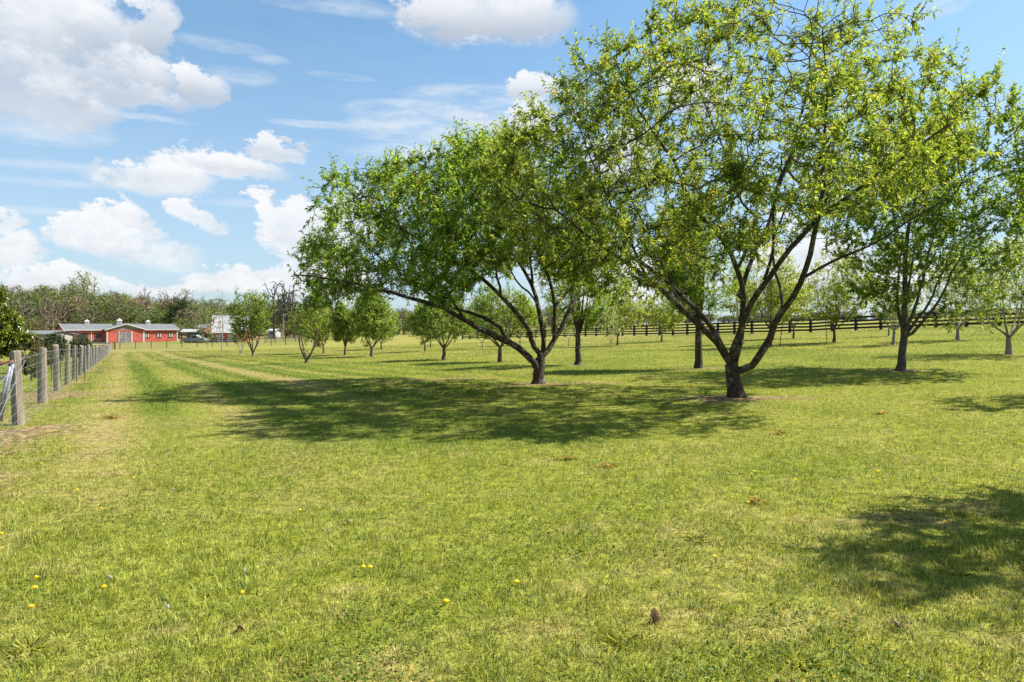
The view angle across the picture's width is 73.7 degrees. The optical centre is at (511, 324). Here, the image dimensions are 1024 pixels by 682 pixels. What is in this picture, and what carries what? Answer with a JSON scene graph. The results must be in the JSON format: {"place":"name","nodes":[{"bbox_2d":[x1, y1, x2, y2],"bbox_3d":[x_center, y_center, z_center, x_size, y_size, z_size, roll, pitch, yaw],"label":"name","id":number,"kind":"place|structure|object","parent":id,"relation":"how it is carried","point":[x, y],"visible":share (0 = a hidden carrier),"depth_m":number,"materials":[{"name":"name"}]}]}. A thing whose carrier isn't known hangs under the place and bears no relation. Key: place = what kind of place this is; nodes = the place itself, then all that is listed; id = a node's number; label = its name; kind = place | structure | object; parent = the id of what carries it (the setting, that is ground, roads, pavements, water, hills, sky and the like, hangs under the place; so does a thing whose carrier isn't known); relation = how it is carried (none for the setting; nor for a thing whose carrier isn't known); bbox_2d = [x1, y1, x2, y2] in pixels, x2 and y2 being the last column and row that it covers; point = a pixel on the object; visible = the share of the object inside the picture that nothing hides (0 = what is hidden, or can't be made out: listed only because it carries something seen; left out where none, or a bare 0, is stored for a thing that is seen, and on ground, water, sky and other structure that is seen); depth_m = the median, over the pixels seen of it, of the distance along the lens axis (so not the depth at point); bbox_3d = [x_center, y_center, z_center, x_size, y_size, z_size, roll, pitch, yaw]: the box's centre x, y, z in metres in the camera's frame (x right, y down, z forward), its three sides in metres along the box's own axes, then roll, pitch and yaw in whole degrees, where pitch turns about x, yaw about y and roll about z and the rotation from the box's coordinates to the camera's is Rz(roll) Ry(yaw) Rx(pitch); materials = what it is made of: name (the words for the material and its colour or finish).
{"place":"outdoors","nodes":[
{"label":"outdoors","id":0,"kind":"place"},
{"bbox_2d":[0,315,1023,681],"bbox_3d":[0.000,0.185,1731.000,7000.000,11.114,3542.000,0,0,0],"label":"ground","id":1,"kind":"structure","parent":0,"point":[288,343],"depth_m":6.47,"materials":[{"name":"green plant"}]},
{"bbox_2d":[0,285,35,361],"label":"evergreen tree","id":2,"kind":"object","parent":1,"relation":"on","point":[13,333],"visible":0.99,"depth_m":24.08,"materials":[{"name":"green plant"}]},
{"bbox_2d":[9,296,37,319],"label":"tree","id":3,"kind":"object","parent":1,"relation":"on","point":[22,307],"visible":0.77,"depth_m":210.06,"materials":[{"name":"plant"}]},
{"bbox_2d":[22,351,35,380],"bbox_3d":[-16.879,1.480,23.967,0.600,1.163,0.586,0,0,0],"label":"shrub","id":4,"kind":"object","parent":1,"relation":"on","point":[28,366],"visible":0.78,"depth_m":23.86,"materials":[{"name":"green plant"}]},
{"bbox_2d":[1,632,59,656],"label":"grass tussock","id":5,"kind":"object","parent":1,"relation":"on","point":[37,647],"depth_m":3.40,"materials":[{"name":"green plant"}]},
{"bbox_2d":[19,330,47,368],"bbox_3d":[-22.587,1.315,32.045,1.478,2.094,1.458,0,0,0],"label":"shrub","id":6,"kind":"object","parent":1,"relation":"on","point":[33,345],"visible":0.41,"depth_m":31.97,"materials":[{"name":"green plant"}]},
{"bbox_2d":[30,306,54,329],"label":"tree","id":7,"kind":"object","parent":1,"relation":"on","point":[43,323],"visible":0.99,"depth_m":184.82,"materials":[{"name":"brown plant"}]},
{"bbox_2d":[18,330,75,345],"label":"house","id":8,"kind":"structure","parent":1,"relation":"on","point":[46,332],"depth_m":123.39,"materials":[{"name":"beige"}]},
{"bbox_2d":[47,344,53,364],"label":"shrub","id":9,"kind":"object","parent":1,"relation":"on","point":[50,350],"visible":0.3,"depth_m":35.94,"materials":[{"name":"green plant"}]},
{"bbox_2d":[36,298,66,329],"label":"tree","id":10,"kind":"object","parent":1,"relation":"on","point":[52,321],"visible":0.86,"depth_m":189.86,"materials":[{"name":"brown plant"}]},
{"bbox_2d":[39,331,70,361],"bbox_3d":[-30.102,1.573,45.019,1.793,2.404,1.726,0,0,0],"label":"shrub","id":11,"kind":"object","parent":1,"relation":"on","point":[49,338],"visible":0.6,"depth_m":44.85,"materials":[{"name":"green plant"}]},
{"bbox_2d":[0,342,111,441],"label":"wire fence","id":12,"kind":"object","parent":1,"relation":"on","point":[96,354],"visible":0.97,"depth_m":14.47,"materials":[{"name":"grey wood"}]},
{"bbox_2d":[0,360,14,420],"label":"pipe gate","id":13,"kind":"structure","parent":12,"relation":"attached to","point":[5,391],"depth_m":10.38,"materials":[{"name":"metal"}]},
{"bbox_2d":[51,331,84,380],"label":"garden arch","id":14,"kind":"structure","parent":1,"relation":"on","point":[76,349],"depth_m":23.19,"materials":[{"name":"black metal"}]},
{"bbox_2d":[67,334,91,359],"bbox_3d":[-30.363,1.701,47.960,1.589,2.193,1.626,0,0,-45],"label":"shrub","id":15,"kind":"object","parent":1,"relation":"on","point":[80,342],"visible":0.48,"depth_m":47.65,"materials":[{"name":"green plant"}]},
{"bbox_2d":[67,271,103,296],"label":"tree","id":16,"kind":"object","parent":1,"relation":"on","point":[84,285],"visible":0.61,"depth_m":329.32,"materials":[{"name":"green plant"}]},
{"bbox_2d":[92,342,115,348],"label":"board gate","id":17,"kind":"structure","parent":1,"relation":"on","point":[114,345],"depth_m":116.22,"materials":[{"name":"grey wood"}]},
{"bbox_2d":[98,414,120,418],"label":"clipping clump","id":18,"kind":"object","parent":1,"relation":"on","point":[111,416],"visible":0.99,"depth_m":11.66,"materials":[{"name":"beige plant"}]},
{"bbox_2d":[54,318,179,342],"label":"red barn","id":19,"kind":"structure","parent":1,"relation":"on","point":[120,332],"depth_m":156.74,"materials":[{"name":"red wood"}]},
{"bbox_2d":[95,333,100,337],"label":"window","id":20,"kind":"structure","parent":19,"relation":"in","point":[97,335],"depth_m":154.32,"materials":[{"name":"black glass"}]},
{"bbox_2d":[119,332,124,342],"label":"barn door","id":21,"kind":"structure","parent":19,"relation":"in","point":[121,334],"depth_m":155.64,"materials":[{"name":"grey wood"}]},
{"bbox_2d":[126,332,131,342],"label":"barn door","id":22,"kind":"structure","parent":19,"relation":"in","point":[128,334],"depth_m":156.63,"materials":[{"name":"grey wood"}]},
{"bbox_2d":[152,290,175,308],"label":"tree","id":23,"kind":"object","parent":1,"relation":"on","point":[161,298],"visible":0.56,"depth_m":299.89,"materials":[{"name":"green plant"}]},
{"bbox_2d":[0,280,349,338],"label":"wood","id":24,"kind":"object","parent":1,"relation":"on","point":[80,308],"visible":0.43,"depth_m":219.17,"materials":[{"name":"green plant"}]},
{"bbox_2d":[164,295,196,323],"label":"tree","id":25,"kind":"object","parent":1,"relation":"on","point":[182,306],"visible":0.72,"depth_m":213.66,"materials":[{"name":"green plant"}]},
{"bbox_2d":[173,288,198,309],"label":"tree","id":26,"kind":"object","parent":1,"relation":"on","point":[185,296],"visible":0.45,"depth_m":279.55,"materials":[{"name":"green plant"}]},
{"bbox_2d":[180,329,199,337],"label":"canopy shelter","id":27,"kind":"object","parent":1,"relation":"on","point":[190,332],"visible":0.44,"depth_m":169.16,"materials":[{"name":"metal"}]},
{"bbox_2d":[182,335,206,342],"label":"parked car","id":28,"kind":"object","parent":1,"relation":"on","point":[194,337],"visible":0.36,"depth_m":155.12,"materials":[{"name":"grey metal"}]},
{"bbox_2d":[94,338,297,348],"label":"wire fence","id":29,"kind":"object","parent":1,"relation":"on","point":[224,343],"visible":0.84,"depth_m":120.46,"materials":[{"name":"grey metal"}]},
{"bbox_2d":[189,298,206,318],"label":"tree","id":30,"kind":"object","parent":1,"relation":"on","point":[196,301],"visible":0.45,"depth_m":224.90,"materials":[{"name":"green plant"}]},
{"bbox_2d":[194,324,210,332],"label":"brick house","id":31,"kind":"structure","parent":1,"relation":"on","point":[199,325],"depth_m":172.53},
{"bbox_2d":[184,295,221,347],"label":"orchard tree","id":32,"kind":"object","parent":1,"relation":"on","point":[208,325],"visible":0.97,"depth_m":112.15,"materials":[{"name":"green plant"}]},
{"bbox_2d":[180,337,235,343],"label":"board fence","id":33,"kind":"object","parent":1,"relation":"on","point":[216,339],"visible":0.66,"depth_m":149.87,"materials":[{"name":"wood"}]},
{"bbox_2d":[207,288,230,350],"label":"orchard tree","id":34,"kind":"object","parent":1,"relation":"on","point":[219,316],"visible":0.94,"depth_m":90.23,"materials":[{"name":"green plant"}]},
{"bbox_2d":[195,316,250,341],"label":"red barn","id":35,"kind":"structure","parent":1,"relation":"on","point":[225,334],"depth_m":159.21,"materials":[{"name":"metal"}]},
{"bbox_2d":[216,334,232,340],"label":"door","id":36,"kind":"structure","parent":35,"relation":"in","point":[217,335],"depth_m":158.44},
{"bbox_2d":[229,316,247,354],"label":"orchard tree","id":37,"kind":"object","parent":1,"relation":"on","point":[234,338],"visible":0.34,"depth_m":65.51,"materials":[{"name":"green plant"}]},
{"bbox_2d":[223,285,275,355],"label":"orchard tree","id":38,"kind":"object","parent":1,"relation":"on","point":[254,318],"visible":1,"depth_m":58.25,"materials":[{"name":"green plant"}]},
{"bbox_2d":[230,291,268,335],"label":"tree","id":39,"kind":"object","parent":1,"relation":"on","point":[247,307],"visible":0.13,"depth_m":199.68,"materials":[{"name":"green plant"}]},
{"bbox_2d":[258,278,288,338],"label":"tree","id":40,"kind":"object","parent":1,"relation":"on","point":[274,314],"visible":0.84,"depth_m":184.86,"materials":[{"name":"plant"}]},
{"bbox_2d":[266,329,281,336],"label":"house","id":41,"kind":"structure","parent":1,"relation":"on","point":[277,333],"depth_m":190.81,"materials":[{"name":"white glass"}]},
{"bbox_2d":[275,282,297,337],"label":"tree","id":42,"kind":"object","parent":1,"relation":"on","point":[286,312],"visible":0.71,"depth_m":189.93,"materials":[{"name":"brown plant"}]},
{"bbox_2d":[277,291,298,334],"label":"tree","id":43,"kind":"object","parent":1,"relation":"on","point":[286,298],"visible":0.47,"depth_m":214.70,"materials":[{"name":"brown plant"}]},
{"bbox_2d":[265,335,344,342],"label":"board fence","id":44,"kind":"object","parent":1,"relation":"on","point":[287,340],"visible":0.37,"depth_m":146.93,"materials":[{"name":"brown wood"}]},
{"bbox_2d":[284,299,327,362],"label":"orchard tree","id":45,"kind":"object","parent":1,"relation":"on","point":[308,333],"visible":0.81,"depth_m":37.59,"materials":[{"name":"green plant"}]},
{"bbox_2d":[294,297,338,352],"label":"orchard tree","id":46,"kind":"object","parent":1,"relation":"on","point":[325,330],"visible":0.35,"depth_m":61.52,"materials":[{"name":"green plant"}]},
{"bbox_2d":[320,293,364,354],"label":"orchard tree","id":47,"kind":"object","parent":1,"relation":"on","point":[340,325],"visible":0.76,"depth_m":51.97,"materials":[{"name":"green plant"}]},
{"bbox_2d":[348,287,397,356],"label":"orchard tree","id":48,"kind":"object","parent":1,"relation":"on","point":[373,315],"visible":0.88,"depth_m":46.81,"materials":[{"name":"green plant"}]},
{"bbox_2d":[367,300,403,348],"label":"orchard tree","id":49,"kind":"object","parent":1,"relation":"on","point":[392,331],"visible":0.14,"depth_m":71.95,"materials":[{"name":"green plant"}]},
{"bbox_2d":[400,297,437,350],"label":"orchard tree","id":50,"kind":"object","parent":1,"relation":"on","point":[410,316],"visible":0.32,"depth_m":58.18,"materials":[{"name":"green plant"}]},
{"bbox_2d":[423,313,447,346],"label":"orchard tree","id":51,"kind":"object","parent":1,"relation":"on","point":[439,336],"visible":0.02,"depth_m":76.70,"materials":[{"name":"green plant"}]},
{"bbox_2d":[411,289,474,359],"bbox_3d":[-3.678,-0.070,36.927,3.569,4.189,3.904,0,0,-30],"label":"orchard tree","id":52,"kind":"object","parent":1,"relation":"on","point":[428,318],"visible":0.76,"depth_m":36.50,"materials":[{"name":"green plant"}]},
{"bbox_2d":[285,115,629,383],"bbox_3d":[-1.489,-1.965,18.297,9.345,7.247,8.249,0,0,0],"label":"orchard tree","id":53,"kind":"object","parent":1,"relation":"on","point":[457,166],"visible":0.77,"depth_m":16.52,"materials":[{"name":"green plant"}]},
{"bbox_2d":[467,310,496,348],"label":"orchard tree","id":54,"kind":"object","parent":1,"relation":"on","point":[474,336],"visible":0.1,"depth_m":60.11,"materials":[{"name":"green plant"}]},
{"bbox_2d":[465,279,543,361],"bbox_3d":[-0.401,-0.164,32.725,3.902,4.159,3.530,0,0,-15],"label":"orchard tree","id":55,"kind":"object","parent":1,"relation":"on","point":[488,304],"visible":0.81,"depth_m":32.26,"materials":[{"name":"green plant"}]},
{"bbox_2d":[505,299,538,345],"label":"orchard tree","id":56,"kind":"object","parent":1,"relation":"on","point":[519,329],"visible":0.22,"depth_m":69.55,"materials":[{"name":"green plant"}]},
{"bbox_2d":[532,316,547,341],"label":"orchard tree","id":57,"kind":"object","parent":1,"relation":"on","point":[534,334],"visible":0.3,"depth_m":81.21,"materials":[{"name":"green plant"}]},
{"bbox_2d":[462,327,619,338],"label":"board fence","id":58,"kind":"object","parent":1,"relation":"on","point":[574,335],"visible":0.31,"depth_m":112.58,"materials":[{"name":"brown wood"}]},
{"bbox_2d":[541,302,563,332],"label":"tree","id":59,"kind":"object","parent":1,"relation":"on","point":[551,320],"visible":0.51,"depth_m":159.79,"materials":[{"name":"green plant"}]},
{"bbox_2d":[556,314,575,345],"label":"orchard tree","id":60,"kind":"object","parent":1,"relation":"on","point":[567,328],"visible":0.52,"depth_m":58.87,"materials":[{"name":"green plant"}]},
{"bbox_2d":[557,454,577,460],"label":"clipping clump","id":61,"kind":"object","parent":1,"relation":"on","point":[567,457],"visible":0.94,"depth_m":7.92,"materials":[{"name":"beige plant"}]},
{"bbox_2d":[526,234,632,364],"bbox_3d":[2.615,-1.142,27.379,3.838,5.766,3.644,0,0,42],"label":"orchard tree","id":62,"kind":"object","parent":1,"relation":"on","point":[579,317],"visible":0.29,"depth_m":27.05,"materials":[{"name":"green plant"}]},
{"bbox_2d":[595,462,624,468],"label":"clipping clump","id":63,"kind":"object","parent":1,"relation":"on","point":[604,464],"visible":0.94,"depth_m":7.48,"materials":[{"name":"beige plant"}]},
{"bbox_2d":[595,305,625,348],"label":"orchard tree","id":64,"kind":"object","parent":1,"relation":"on","point":[613,323],"visible":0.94,"depth_m":47.01,"materials":[{"name":"green plant"}]},
{"bbox_2d":[598,627,646,652],"bbox_3d":[0.543,1.558,3.411,0.256,0.084,0.253,0,0,0],"label":"grass tussock","id":65,"kind":"object","parent":1,"relation":"on","point":[617,640],"depth_m":3.40,"materials":[{"name":"green plant"}]},
{"bbox_2d":[595,271,651,344],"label":"orchard tree","id":66,"kind":"object","parent":1,"relation":"on","point":[627,304],"visible":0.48,"depth_m":54.22,"materials":[{"name":"green plant"}]},
{"bbox_2d":[650,608,660,622],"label":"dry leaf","id":67,"kind":"object","parent":1,"relation":"on","point":[654,614],"visible":1,"depth_m":3.63,"materials":[{"name":"brown plant"}]},
{"bbox_2d":[632,289,687,341],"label":"orchard tree","id":68,"kind":"object","parent":1,"relation":"on","point":[661,314],"visible":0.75,"depth_m":59.90,"materials":[{"name":"green plant"}]},
{"bbox_2d":[331,303,1011,334],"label":"distant wood","id":69,"kind":"object","parent":1,"relation":"on","point":[402,313],"visible":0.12,"depth_m":252.06,"materials":[{"name":"green plant"}]},
{"bbox_2d":[683,531,710,543],"bbox_3d":[1.361,1.567,5.042,0.233,0.102,0.258,0,0,0],"label":"grass tussock","id":70,"kind":"object","parent":1,"relation":"on","point":[697,537],"depth_m":5.05,"materials":[{"name":"green plant"}]},
{"bbox_2d":[649,187,750,368],"bbox_3d":[6.379,-1.570,23.319,3.229,6.374,3.671,0,0,-32],"label":"orchard tree","id":71,"kind":"object","parent":1,"relation":"on","point":[695,292],"visible":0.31,"depth_m":22.96,"materials":[{"name":"green plant"}]},
{"bbox_2d":[697,387,712,394],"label":"leafy tuft","id":72,"kind":"object","parent":1,"relation":"on","point":[706,392],"visible":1,"depth_m":14.48,"materials":[{"name":"green plant"}]},
{"bbox_2d":[718,263,763,343],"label":"orchard tree","id":73,"kind":"object","parent":1,"relation":"on","point":[733,306],"visible":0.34,"depth_m":46.39,"materials":[{"name":"green plant"}]},
{"bbox_2d":[470,0,1019,397],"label":"orchard tree","id":74,"kind":"object","parent":1,"relation":"on","point":[917,170],"visible":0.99,"depth_m":12.17,"materials":[{"name":"green plant"}]},
{"bbox_2d":[746,496,767,505],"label":"clipping clump","id":75,"kind":"object","parent":1,"relation":"on","point":[752,499],"visible":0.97,"depth_m":5.99,"materials":[{"name":"beige plant"}]},
{"bbox_2d":[733,246,813,346],"bbox_3d":[14.985,-1.824,39.516,4.369,6.428,4.326,0,0,0],"label":"orchard tree","id":76,"kind":"object","parent":1,"relation":"on","point":[787,290],"visible":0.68,"depth_m":39.14,"materials":[{"name":"green plant"}]},
{"bbox_2d":[770,429,787,434],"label":"clipping clump","id":77,"kind":"object","parent":1,"relation":"on","point":[779,432],"visible":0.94,"depth_m":9.59,"materials":[{"name":"beige plant"}]},
{"bbox_2d":[764,272,827,337],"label":"orchard tree","id":78,"kind":"object","parent":1,"relation":"on","point":[804,312],"visible":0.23,"depth_m":53.24,"materials":[{"name":"green plant"}]},
{"bbox_2d":[770,643,831,673],"bbox_3d":[1.358,1.558,3.198,0.277,0.085,0.233,0,0,28],"label":"grass tussock","id":79,"kind":"object","parent":1,"relation":"on","point":[811,659],"depth_m":3.20,"materials":[{"name":"green plant"}]},
{"bbox_2d":[621,308,1023,335],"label":"board fence","id":80,"kind":"object","parent":1,"relation":"on","point":[810,326],"visible":0.66,"depth_m":72.76,"materials":[{"name":"brown wood"}]},
{"bbox_2d":[797,245,878,341],"bbox_3d":[19.584,-1.911,41.284,5.180,6.192,4.811,0,0,0],"label":"orchard tree","id":81,"kind":"object","parent":1,"relation":"on","point":[838,292],"visible":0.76,"depth_m":40.96,"materials":[{"name":"green plant"}]},
{"bbox_2d":[872,410,889,413],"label":"clipping clump","id":82,"kind":"object","parent":1,"relation":"on","point":[880,412],"visible":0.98,"depth_m":11.39,"materials":[{"name":"beige plant"}]},
{"bbox_2d":[869,293,900,335],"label":"orchard tree","id":83,"kind":"object","parent":1,"relation":"on","point":[885,316],"visible":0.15,"depth_m":47.52,"materials":[{"name":"green plant"}]},
{"bbox_2d":[867,277,926,344],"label":"orchard tree","id":84,"kind":"object","parent":1,"relation":"on","point":[892,318],"visible":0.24,"depth_m":35.84,"materials":[{"name":"green plant"}]},
{"bbox_2d":[786,46,1023,370],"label":"orchard tree","id":85,"kind":"object","parent":1,"relation":"on","point":[940,224],"visible":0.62,"depth_m":19.94,"materials":[{"name":"green plant"}]},
{"bbox_2d":[930,559,973,576],"bbox_3d":[2.801,1.543,4.365,0.234,0.085,0.231,0,0,10],"label":"grass tussock","id":86,"kind":"object","parent":1,"relation":"on","point":[942,570],"depth_m":4.34,"materials":[{"name":"green plant"}]},
{"bbox_2d":[924,256,1002,339],"bbox_3d":[24.726,-1.733,37.914,4.308,5.384,4.304,0,0,14],"label":"orchard tree","id":87,"kind":"object","parent":1,"relation":"on","point":[937,292],"visible":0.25,"depth_m":37.88,"materials":[{"name":"green plant"}]},
{"bbox_2d":[937,227,1023,353],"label":"orchard tree","id":88,"kind":"object","parent":1,"relation":"on","point":[1008,349],"visible":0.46,"depth_m":25.72,"materials":[{"name":"green plant"}]},
{"bbox_2d":[0,0,1023,323],"label":"sky","id":89,"kind":"structure","parent":0,"point":[156,146],"materials":[{"name":"blue"}]}
]}

